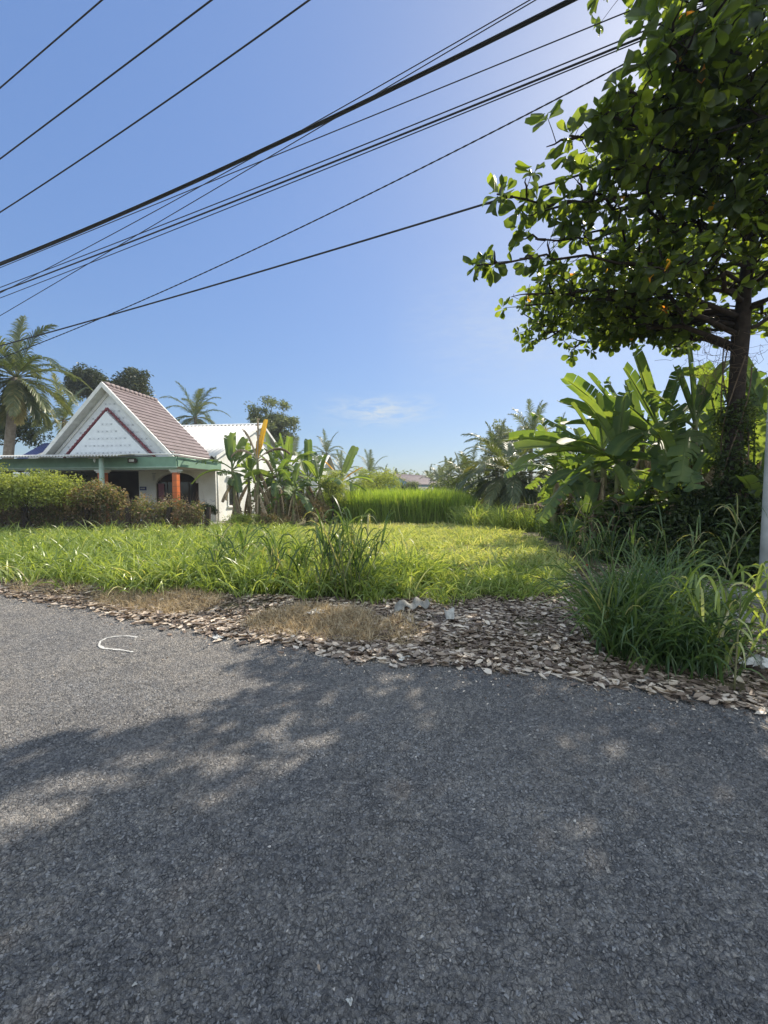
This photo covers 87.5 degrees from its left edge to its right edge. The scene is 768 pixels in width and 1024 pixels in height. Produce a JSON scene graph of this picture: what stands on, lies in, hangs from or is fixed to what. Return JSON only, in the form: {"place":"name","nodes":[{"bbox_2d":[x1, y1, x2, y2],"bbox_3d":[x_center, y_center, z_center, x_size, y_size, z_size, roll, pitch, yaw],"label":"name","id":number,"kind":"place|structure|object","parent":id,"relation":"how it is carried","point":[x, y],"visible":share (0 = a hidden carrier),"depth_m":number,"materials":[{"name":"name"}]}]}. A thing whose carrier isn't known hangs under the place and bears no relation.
{"place":"outdoors","nodes":[
{"label":"outdoors","id":0,"kind":"place"},
{"bbox_2d":[0,0,102,88],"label":"overhead wire","id":1,"kind":"object","parent":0,"point":[55,40],"visible":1,"depth_m":7.44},
{"bbox_2d":[0,0,212,159],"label":"overhead wire","id":2,"kind":"object","parent":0,"point":[128,62],"visible":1,"depth_m":6.95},
{"bbox_2d":[0,0,310,212],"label":"overhead wire","id":3,"kind":"object","parent":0,"point":[214,67],"visible":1,"depth_m":6.54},
{"bbox_2d":[0,576,428,647],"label":"dry grass","id":4,"kind":"structure","parent":0,"point":[367,622],"depth_m":4.60,"materials":[{"name":"plant"}]},
{"bbox_2d":[249,522,328,594],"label":"tall grass","id":5,"kind":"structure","parent":0,"point":[301,558],"depth_m":5.58,"materials":[{"name":"plant"}]},
{"bbox_2d":[1,520,583,596],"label":"field grass","id":6,"kind":"structure","parent":0,"point":[518,545],"depth_m":10.49,"materials":[{"name":"plant"}]},
{"bbox_2d":[2,577,637,672],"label":"twigs","id":7,"kind":"object","parent":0,"point":[444,631],"visible":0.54,"depth_m":3.92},
{"bbox_2d":[0,52,645,358],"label":"overhead wire","id":8,"kind":"object","parent":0,"point":[567,93],"visible":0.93,"depth_m":7.32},
{"bbox_2d":[0,591,767,1023],"bbox_3d":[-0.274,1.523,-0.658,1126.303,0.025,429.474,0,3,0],"label":"road","id":9,"kind":"structure","parent":0,"point":[654,967],"depth_m":1.72,"materials":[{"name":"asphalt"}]},
{"bbox_2d":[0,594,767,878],"bbox_3d":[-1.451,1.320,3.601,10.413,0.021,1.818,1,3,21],"label":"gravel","id":10,"kind":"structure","parent":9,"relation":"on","point":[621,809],"depth_m":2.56,"materials":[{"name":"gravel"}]},
{"bbox_2d":[0,594,767,765],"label":"leaf crumbs","id":11,"kind":"object","parent":9,"relation":"on","point":[495,678],"visible":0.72,"depth_m":3.28,"materials":[{"name":"plant"}]},
{"bbox_2d":[0,0,767,490],"label":"sky","id":12,"kind":"structure","parent":0,"point":[387,344],"materials":[{"name":"blue"}]},
{"bbox_2d":[3,499,767,698],"bbox_3d":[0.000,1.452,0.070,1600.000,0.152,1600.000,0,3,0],"label":"ground","id":13,"kind":"structure","parent":0,"point":[553,544],"depth_m":4.72,"materials":[{"name":"soil"}]},
{"bbox_2d":[0,408,54,448],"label":"dark tree","id":14,"kind":"object","parent":13,"relation":"on","point":[27,431],"visible":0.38,"depth_m":30.18,"materials":[{"name":"green plant"}]},
{"bbox_2d":[16,443,49,512],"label":"outbuilding","id":15,"kind":"structure","parent":13,"relation":"on","point":[39,449],"depth_m":25.78,"materials":[{"name":"blue metal"}]},
{"bbox_2d":[0,468,89,527],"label":"shrub","id":16,"kind":"object","parent":13,"relation":"on","point":[27,488],"visible":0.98,"depth_m":13.21,"materials":[{"name":"green plant"}]},
{"bbox_2d":[0,315,92,518],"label":"coconut palm","id":17,"kind":"object","parent":13,"relation":"on","point":[18,395],"visible":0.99,"depth_m":19.66,"materials":[{"name":"green plant"}]},
{"bbox_2d":[25,373,88,440],"bbox_3d":[-21.496,-4.319,26.760,5.269,9.270,5.618,0,3,0],"label":"coconut palm","id":18,"kind":"object","parent":13,"relation":"on","point":[61,411],"visible":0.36,"depth_m":26.23,"materials":[{"name":"green plant"}]},
{"bbox_2d":[60,362,113,401],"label":"mango tree","id":19,"kind":"object","parent":13,"relation":"on","point":[90,376],"visible":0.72,"depth_m":32.43,"materials":[{"name":"green plant"}]},
{"bbox_2d":[63,477,118,527],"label":"shrub","id":20,"kind":"object","parent":13,"relation":"on","point":[94,493],"visible":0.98,"depth_m":13.63,"materials":[{"name":"green plant"}]},
{"bbox_2d":[0,486,205,532],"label":"hedge","id":21,"kind":"object","parent":13,"relation":"on","point":[182,513],"visible":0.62,"depth_m":14.17,"materials":[{"name":"green plant"}]},
{"bbox_2d":[0,507,216,530],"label":"wire fence","id":22,"kind":"object","parent":13,"relation":"on","point":[128,518],"visible":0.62,"depth_m":13.86,"materials":[{"name":"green metal"}]},
{"bbox_2d":[110,367,155,397],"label":"mango tree","id":23,"kind":"object","parent":13,"relation":"on","point":[132,378],"visible":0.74,"depth_m":33.00,"materials":[{"name":"green plant"}]},
{"bbox_2d":[0,381,284,527],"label":"house","id":24,"kind":"structure","parent":13,"relation":"on","point":[133,443],"depth_m":16.86,"materials":[{"name":"paint"}]},
{"bbox_2d":[157,480,198,521],"bbox_3d":[-10.011,-0.537,19.580,2.250,2.000,0.080,0,3,8],"label":"door","id":25,"kind":"structure","parent":24,"relation":"in","point":[187,489],"depth_m":19.50,"materials":[{"name":"brown wood"}]},
{"bbox_2d":[160,381,230,424],"bbox_3d":[-15.779,-5.377,33.604,5.136,10.728,5.243,-2,3,-37],"label":"coconut palm","id":26,"kind":"object","parent":13,"relation":"on","point":[196,408],"visible":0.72,"depth_m":33.28,"materials":[{"name":"green plant"}]},
{"bbox_2d":[191,432,262,526],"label":"banana plant","id":27,"kind":"object","parent":13,"relation":"on","point":[231,447],"visible":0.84,"depth_m":16.55,"materials":[{"name":"green plant"}]},
{"bbox_2d":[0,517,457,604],"bbox_3d":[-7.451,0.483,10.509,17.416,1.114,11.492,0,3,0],"label":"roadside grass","id":28,"kind":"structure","parent":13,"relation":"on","point":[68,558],"depth_m":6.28,"materials":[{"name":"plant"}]},
{"bbox_2d":[192,519,274,573],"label":"tall grass","id":29,"kind":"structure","parent":13,"relation":"on","point":[223,543],"depth_m":6.21,"materials":[{"name":"plant"}]},
{"bbox_2d":[222,511,261,525],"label":"shrub","id":30,"kind":"object","parent":13,"relation":"on","point":[240,518],"visible":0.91,"depth_m":15.17,"materials":[{"name":"green plant"}]},
{"bbox_2d":[216,442,279,523],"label":"banana plant","id":31,"kind":"object","parent":13,"relation":"on","point":[249,462],"visible":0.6,"depth_m":17.45,"materials":[{"name":"green plant"}]},
{"bbox_2d":[229,418,290,525],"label":"banana plant","id":32,"kind":"object","parent":13,"relation":"on","point":[257,499],"visible":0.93,"depth_m":16.36,"materials":[{"name":"green plant"}]},
{"bbox_2d":[242,432,301,520],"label":"banana plant","id":33,"kind":"object","parent":13,"relation":"on","point":[273,455],"visible":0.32,"depth_m":18.45,"materials":[{"name":"green plant"}]},
{"bbox_2d":[244,395,300,447],"bbox_3d":[-9.868,-5.287,35.904,5.020,10.417,5.421,2,4,39],"label":"round tree","id":34,"kind":"object","parent":13,"relation":"on","point":[277,423],"visible":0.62,"depth_m":34.87,"materials":[{"name":"green plant"}]},
{"bbox_2d":[256,512,290,526],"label":"shrub","id":35,"kind":"object","parent":13,"relation":"on","point":[272,518],"visible":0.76,"depth_m":15.87,"materials":[{"name":"green plant"}]},
{"bbox_2d":[243,448,312,518],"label":"banana plant","id":36,"kind":"object","parent":13,"relation":"on","point":[279,505],"visible":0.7,"depth_m":16.69,"materials":[{"name":"green plant"}]},
{"bbox_2d":[252,433,314,521],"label":"banana plant","id":37,"kind":"object","parent":13,"relation":"on","point":[287,446],"visible":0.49,"depth_m":17.59,"materials":[{"name":"green plant"}]},
{"bbox_2d":[0,471,581,519],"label":"scrub","id":38,"kind":"object","parent":13,"relation":"on","point":[470,490],"visible":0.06,"depth_m":23.31,"materials":[{"name":"green plant"}]},
{"bbox_2d":[266,462,319,525],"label":"banana plant","id":39,"kind":"object","parent":13,"relation":"on","point":[295,519],"visible":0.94,"depth_m":16.13,"materials":[{"name":"green plant"}]},
{"bbox_2d":[273,439,334,523],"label":"banana plant","id":40,"kind":"object","parent":13,"relation":"on","point":[307,447],"visible":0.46,"depth_m":18.07,"materials":[{"name":"green plant"}]},
{"bbox_2d":[288,496,331,524],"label":"shrub","id":41,"kind":"object","parent":13,"relation":"on","point":[302,511],"visible":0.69,"depth_m":16.47,"materials":[{"name":"green plant"}]},
{"bbox_2d":[285,455,336,510],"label":"shed","id":42,"kind":"structure","parent":13,"relation":"on","point":[329,461],"depth_m":27.87,"materials":[{"name":"metal"}]},
{"bbox_2d":[286,452,346,524],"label":"banana plant","id":43,"kind":"object","parent":13,"relation":"on","point":[318,474],"visible":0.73,"depth_m":17.01,"materials":[{"name":"green plant"}]},
{"bbox_2d":[303,429,346,462],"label":"coconut palm","id":44,"kind":"object","parent":13,"relation":"on","point":[326,446],"visible":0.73,"depth_m":39.53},
{"bbox_2d":[316,468,349,524],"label":"tree","id":45,"kind":"object","parent":13,"relation":"on","point":[335,485],"visible":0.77,"depth_m":17.22,"materials":[{"name":"green plant"}]},
{"bbox_2d":[313,446,373,493],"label":"banana plant","id":46,"kind":"object","parent":13,"relation":"on","point":[349,460],"visible":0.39,"depth_m":19.19,"materials":[{"name":"green plant"}]},
{"bbox_2d":[299,494,396,600],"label":"tall grass","id":47,"kind":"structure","parent":13,"relation":"on","point":[355,555],"depth_m":5.37,"materials":[{"name":"plant"}]},
{"bbox_2d":[351,449,386,486],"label":"coconut palm","id":48,"kind":"object","parent":13,"relation":"on","point":[370,462],"visible":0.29,"depth_m":43.75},
{"bbox_2d":[352,467,404,491],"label":"yellow green tree","id":49,"kind":"object","parent":13,"relation":"on","point":[382,480],"visible":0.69,"depth_m":26.36,"materials":[{"name":"green plant"}]},
{"bbox_2d":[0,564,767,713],"bbox_3d":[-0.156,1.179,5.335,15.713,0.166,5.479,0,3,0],"label":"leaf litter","id":50,"kind":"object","parent":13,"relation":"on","point":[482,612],"visible":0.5,"depth_m":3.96,"materials":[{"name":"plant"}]},
{"bbox_2d":[402,597,429,610],"bbox_3d":[0.382,1.133,4.949,0.364,0.050,0.243,-6,18,-7],"label":"roof sheet fragment","id":51,"kind":"object","parent":50,"relation":"on","point":[416,603],"visible":0.88,"depth_m":4.94,"materials":[{"name":"metal"}]},
{"bbox_2d":[392,553,579,607],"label":"grass tufts","id":52,"kind":"object","parent":50,"relation":"on","point":[499,584],"visible":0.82,"depth_m":5.76,"materials":[{"name":"plant"}]},
{"bbox_2d":[661,563,767,689],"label":"tall grass","id":53,"kind":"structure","parent":50,"relation":"on","point":[725,611],"depth_m":3.17,"materials":[{"name":"plant"}]},
{"bbox_2d":[705,561,767,657],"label":"tall grass","id":54,"kind":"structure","parent":50,"relation":"on","point":[758,584],"depth_m":3.36,"materials":[{"name":"plant"}]},
{"bbox_2d":[738,652,767,668],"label":"crumpled plastic","id":55,"kind":"object","parent":50,"relation":"on","point":[763,661],"visible":0.79,"depth_m":3.23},
{"bbox_2d":[316,481,478,524],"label":"tall bright grass","id":56,"kind":"structure","parent":13,"relation":"on","point":[426,506],"depth_m":17.86,"materials":[{"name":"plant"}]},
{"bbox_2d":[387,473,450,490],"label":"village house","id":57,"kind":"structure","parent":13,"relation":"on","point":[424,481],"depth_m":54.76,"materials":[{"name":"white tile"}]},
{"bbox_2d":[433,442,489,500],"bbox_3d":[6.302,-2.469,30.036,5.106,5.261,5.103,-2,3,-32],"label":"coconut palm","id":58,"kind":"object","parent":13,"relation":"on","point":[464,458],"visible":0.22,"depth_m":29.56,"materials":[{"name":"green plant"}]},
{"bbox_2d":[462,419,530,478],"bbox_3d":[7.490,-2.936,26.912,4.557,6.492,4.502,-2,3,-38],"label":"coconut palm","id":59,"kind":"object","parent":13,"relation":"on","point":[493,438],"visible":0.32,"depth_m":26.43,"materials":[{"name":"green plant"}]},
{"bbox_2d":[444,433,558,511],"bbox_3d":[6.134,-1.633,19.430,6.297,4.604,6.352,0,3,0],"label":"coconut palm","id":60,"kind":"object","parent":13,"relation":"on","point":[503,487],"visible":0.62,"depth_m":18.63,"materials":[{"name":"green plant"}]},
{"bbox_2d":[478,419,528,461],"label":"spreading tree","id":61,"kind":"object","parent":13,"relation":"on","point":[498,427],"visible":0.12,"depth_m":35.53,"materials":[{"name":"green plant"}]},
{"bbox_2d":[496,398,572,477],"bbox_3d":[10.593,-3.923,28.909,5.307,8.274,5.274,0,3,0],"label":"coconut palm","id":62,"kind":"object","parent":13,"relation":"on","point":[533,424],"visible":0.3,"depth_m":28.34,"materials":[{"name":"green plant"}]},
{"bbox_2d":[503,416,600,526],"bbox_3d":[5.396,-1.079,12.576,2.802,3.908,2.788,-1,3,-27],"label":"banana plant","id":63,"kind":"object","parent":13,"relation":"on","point":[553,455],"visible":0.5,"depth_m":12.65,"materials":[{"name":"green plant"}]},
{"bbox_2d":[534,493,583,531],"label":"undergrowth shrub","id":64,"kind":"object","parent":13,"relation":"on","point":[565,502],"visible":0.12,"depth_m":12.65,"materials":[{"name":"green plant"}]},
{"bbox_2d":[554,495,592,544],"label":"undergrowth shrub","id":65,"kind":"object","parent":13,"relation":"on","point":[571,508],"visible":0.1,"depth_m":10.41,"materials":[{"name":"green plant"}]},
{"bbox_2d":[503,392,647,534],"bbox_3d":[4.568,-0.912,9.322,3.584,3.933,1.783,0,3,0],"label":"banana plant","id":66,"kind":"object","parent":13,"relation":"on","point":[563,441],"visible":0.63,"depth_m":9.34,"materials":[{"name":"green plant"}]},
{"bbox_2d":[525,432,625,511],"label":"banana plant","id":67,"kind":"object","parent":13,"relation":"on","point":[565,464],"visible":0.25,"depth_m":12.16,"materials":[{"name":"green plant"}]},
{"bbox_2d":[540,517,631,571],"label":"tall grass","id":68,"kind":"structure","parent":13,"relation":"on","point":[588,545],"depth_m":7.36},
{"bbox_2d":[561,479,621,550],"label":"banana plant","id":69,"kind":"object","parent":13,"relation":"on","point":[592,491],"visible":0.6,"depth_m":9.44,"materials":[{"name":"green plant"}]},
{"bbox_2d":[546,503,643,573],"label":"tall grass","id":70,"kind":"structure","parent":13,"relation":"on","point":[601,527],"depth_m":7.14,"materials":[{"name":"plant"}]},
{"bbox_2d":[545,426,653,493],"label":"banana plant","id":71,"kind":"object","parent":13,"relation":"on","point":[555,478],"visible":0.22,"depth_m":11.53,"materials":[{"name":"green plant"}]},
{"bbox_2d":[570,526,650,565],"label":"undergrowth shrub","id":72,"kind":"object","parent":13,"relation":"on","point":[603,553],"visible":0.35,"depth_m":8.40,"materials":[{"name":"green plant"}]},
{"bbox_2d":[462,0,767,540],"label":"broadleaf tree","id":73,"kind":"object","parent":13,"relation":"on","point":[712,55],"visible":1,"depth_m":6.01,"materials":[{"name":"green plant"}]},
{"bbox_2d":[650,316,767,540],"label":"climbing vine","id":74,"kind":"object","parent":73,"relation":"attached to","point":[720,422],"visible":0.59,"depth_m":7.42,"materials":[{"name":"green plant"}]},
{"bbox_2d":[557,372,685,492],"bbox_3d":[6.361,-1.393,10.880,3.563,4.943,1.368,0,3,0],"label":"banana plant","id":75,"kind":"object","parent":13,"relation":"on","point":[579,386],"visible":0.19,"depth_m":10.80,"materials":[{"name":"green plant"}]},
{"bbox_2d":[594,436,650,493],"bbox_3d":[9.383,-1.014,14.817,3.203,3.813,3.461,0,3,0],"label":"background tree","id":76,"kind":"object","parent":13,"relation":"on","point":[630,463],"visible":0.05,"depth_m":14.58,"materials":[{"name":"green plant"}]},
{"bbox_2d":[563,390,688,550],"bbox_3d":[5.528,-0.842,9.339,2.666,3.883,2.082,0,3,0],"label":"banana plant","id":77,"kind":"object","parent":13,"relation":"on","point":[620,423],"visible":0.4,"depth_m":9.12,"materials":[{"name":"green plant"}]},
{"bbox_2d":[591,483,670,543],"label":"undergrowth shrub","id":78,"kind":"object","parent":13,"relation":"on","point":[611,504],"visible":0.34,"depth_m":8.78,"materials":[{"name":"green plant"}]},
{"bbox_2d":[547,470,721,556],"bbox_3d":[7.061,0.408,9.490,7.290,3.202,3.835,0,3,0],"label":"branch tangle","id":79,"kind":"object","parent":13,"relation":"on","point":[592,536],"visible":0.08,"depth_m":8.61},
{"bbox_2d":[594,464,681,536],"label":"banana plant","id":80,"kind":"object","parent":13,"relation":"on","point":[625,483],"visible":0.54,"depth_m":8.45,"materials":[{"name":"green plant"}]},
{"bbox_2d":[512,531,767,685],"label":"grass clump","id":81,"kind":"object","parent":13,"relation":"on","point":[635,614],"visible":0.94,"depth_m":3.44,"materials":[{"name":"plant"}]},
{"bbox_2d":[587,349,696,513],"bbox_3d":[6.178,-1.404,9.389,3.270,4.870,1.938,-2,4,-39],"label":"banana plant","id":82,"kind":"object","parent":13,"relation":"on","point":[620,443],"visible":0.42,"depth_m":9.42,"materials":[{"name":"green plant"}]},
{"bbox_2d":[603,526,697,571],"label":"grass clump","id":83,"kind":"object","parent":13,"relation":"on","point":[661,547],"visible":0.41,"depth_m":7.45,"materials":[{"name":"green plant"}]},
{"bbox_2d":[616,509,720,571],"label":"tall grass","id":84,"kind":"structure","parent":13,"relation":"on","point":[634,531],"depth_m":6.48,"materials":[{"name":"plant"}]},
{"bbox_2d":[625,475,718,544],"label":"undergrowth shrub","id":85,"kind":"object","parent":13,"relation":"on","point":[675,520],"visible":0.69,"depth_m":7.88,"materials":[{"name":"green plant"}]},
{"bbox_2d":[601,410,746,539],"bbox_3d":[6.016,-0.557,8.589,2.331,3.279,2.328,-2,3,-29],"label":"banana plant","id":86,"kind":"object","parent":13,"relation":"on","point":[666,436],"visible":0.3,"depth_m":8.36,"materials":[{"name":"green plant"}]},
{"bbox_2d":[628,449,738,547],"bbox_3d":[6.087,-0.056,8.126,1.841,2.414,1.416,0,3,10],"label":"banana plant","id":87,"kind":"object","parent":13,"relation":"on","point":[700,461],"visible":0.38,"depth_m":7.91,"materials":[{"name":"green plant"}]},
{"bbox_2d":[641,341,728,499],"bbox_3d":[6.560,-1.342,8.485,3.175,4.848,1.540,-2,3,-30],"label":"banana plant","id":88,"kind":"object","parent":13,"relation":"on","point":[683,469],"visible":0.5,"depth_m":8.71,"materials":[{"name":"green plant"}]},
{"bbox_2d":[646,360,767,482],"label":"banana plant","id":89,"kind":"object","parent":13,"relation":"on","point":[708,407],"visible":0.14,"depth_m":10.15,"materials":[{"name":"green plant"}]},
{"bbox_2d":[661,534,757,586],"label":"grass clump","id":90,"kind":"object","parent":13,"relation":"on","point":[709,545],"visible":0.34,"depth_m":6.74,"materials":[{"name":"green plant"}]},
{"bbox_2d":[674,478,760,543],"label":"undergrowth shrub","id":91,"kind":"object","parent":13,"relation":"on","point":[710,491],"visible":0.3,"depth_m":7.47,"materials":[{"name":"green plant"}]},
{"bbox_2d":[682,534,759,581],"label":"undergrowth shrub","id":92,"kind":"object","parent":13,"relation":"on","point":[752,555],"visible":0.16,"depth_m":6.66,"materials":[{"name":"green plant"}]},
{"bbox_2d":[681,356,767,483],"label":"banana plant","id":93,"kind":"object","parent":13,"relation":"on","point":[755,388],"visible":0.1,"depth_m":9.56,"materials":[{"name":"green plant"}]},
{"bbox_2d":[689,414,765,521],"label":"banana plant","id":94,"kind":"object","parent":13,"relation":"on","point":[760,430],"visible":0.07,"depth_m":7.58,"materials":[{"name":"green plant"}]},
{"bbox_2d":[695,465,763,541],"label":"undergrowth shrub","id":95,"kind":"object","parent":13,"relation":"on","point":[746,520],"visible":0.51,"depth_m":7.25,"materials":[{"name":"green plant"}]},
{"bbox_2d":[759,402,767,587],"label":"utility pole","id":96,"kind":"object","parent":13,"relation":"on","point":[763,556],"visible":0.69,"depth_m":5.71,"materials":[{"name":"concrete"}]},
{"bbox_2d":[0,0,529,292],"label":"overhead wire","id":97,"kind":"object","parent":96,"relation":"attached to","point":[303,128],"visible":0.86,"depth_m":7.84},
{"bbox_2d":[0,0,535,315],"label":"overhead wire","id":98,"kind":"object","parent":96,"relation":"attached to","point":[291,143],"visible":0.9,"depth_m":8.51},
{"bbox_2d":[0,0,577,265],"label":"overhead wire","id":99,"kind":"object","parent":96,"relation":"attached to","point":[541,16],"visible":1,"depth_m":7.58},
{"bbox_2d":[0,10,629,267],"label":"overhead wire","id":100,"kind":"object","parent":96,"relation":"attached to","point":[347,125],"visible":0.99,"depth_m":7.49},
{"bbox_2d":[0,38,646,297],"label":"overhead wire","id":101,"kind":"object","parent":96,"relation":"attached to","point":[354,157],"visible":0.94,"depth_m":7.63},
{"bbox_2d":[0,6,705,287],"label":"overhead wire","id":102,"kind":"object","parent":96,"relation":"attached to","point":[353,148],"visible":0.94,"depth_m":7.58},
{"bbox_2d":[0,3,727,291],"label":"overhead wire","id":103,"kind":"object","parent":96,"relation":"attached to","point":[498,95],"visible":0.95,"depth_m":7.51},
{"bbox_2d":[0,115,767,345],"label":"overhead wire","id":104,"kind":"object","parent":96,"relation":"attached to","point":[574,176],"visible":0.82,"depth_m":7.58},
{"bbox_2d":[446,497,543,531],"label":"grass","id":105,"kind":"structure","parent":0,"point":[501,518],"depth_m":15.53,"materials":[{"name":"green plant"}]},
{"bbox_2d":[528,514,573,545],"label":"bush","id":106,"kind":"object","parent":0,"point":[543,528],"depth_m":12.10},
{"bbox_2d":[581,410,688,477],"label":"banana plant","id":107,"kind":"object","parent":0,"point":[636,448],"visible":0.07,"depth_m":11.69,"materials":[{"name":"green plant"}]},
{"bbox_2d":[643,493,766,585],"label":"tall grass","id":108,"kind":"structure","parent":0,"point":[662,532],"depth_m":6.24,"materials":[{"name":"plant"}]},
{"bbox_2d":[734,450,764,539],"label":"banana plant","id":109,"kind":"object","parent":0,"point":[747,480],"visible":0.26,"depth_m":7.17,"materials":[{"name":"green plant"}]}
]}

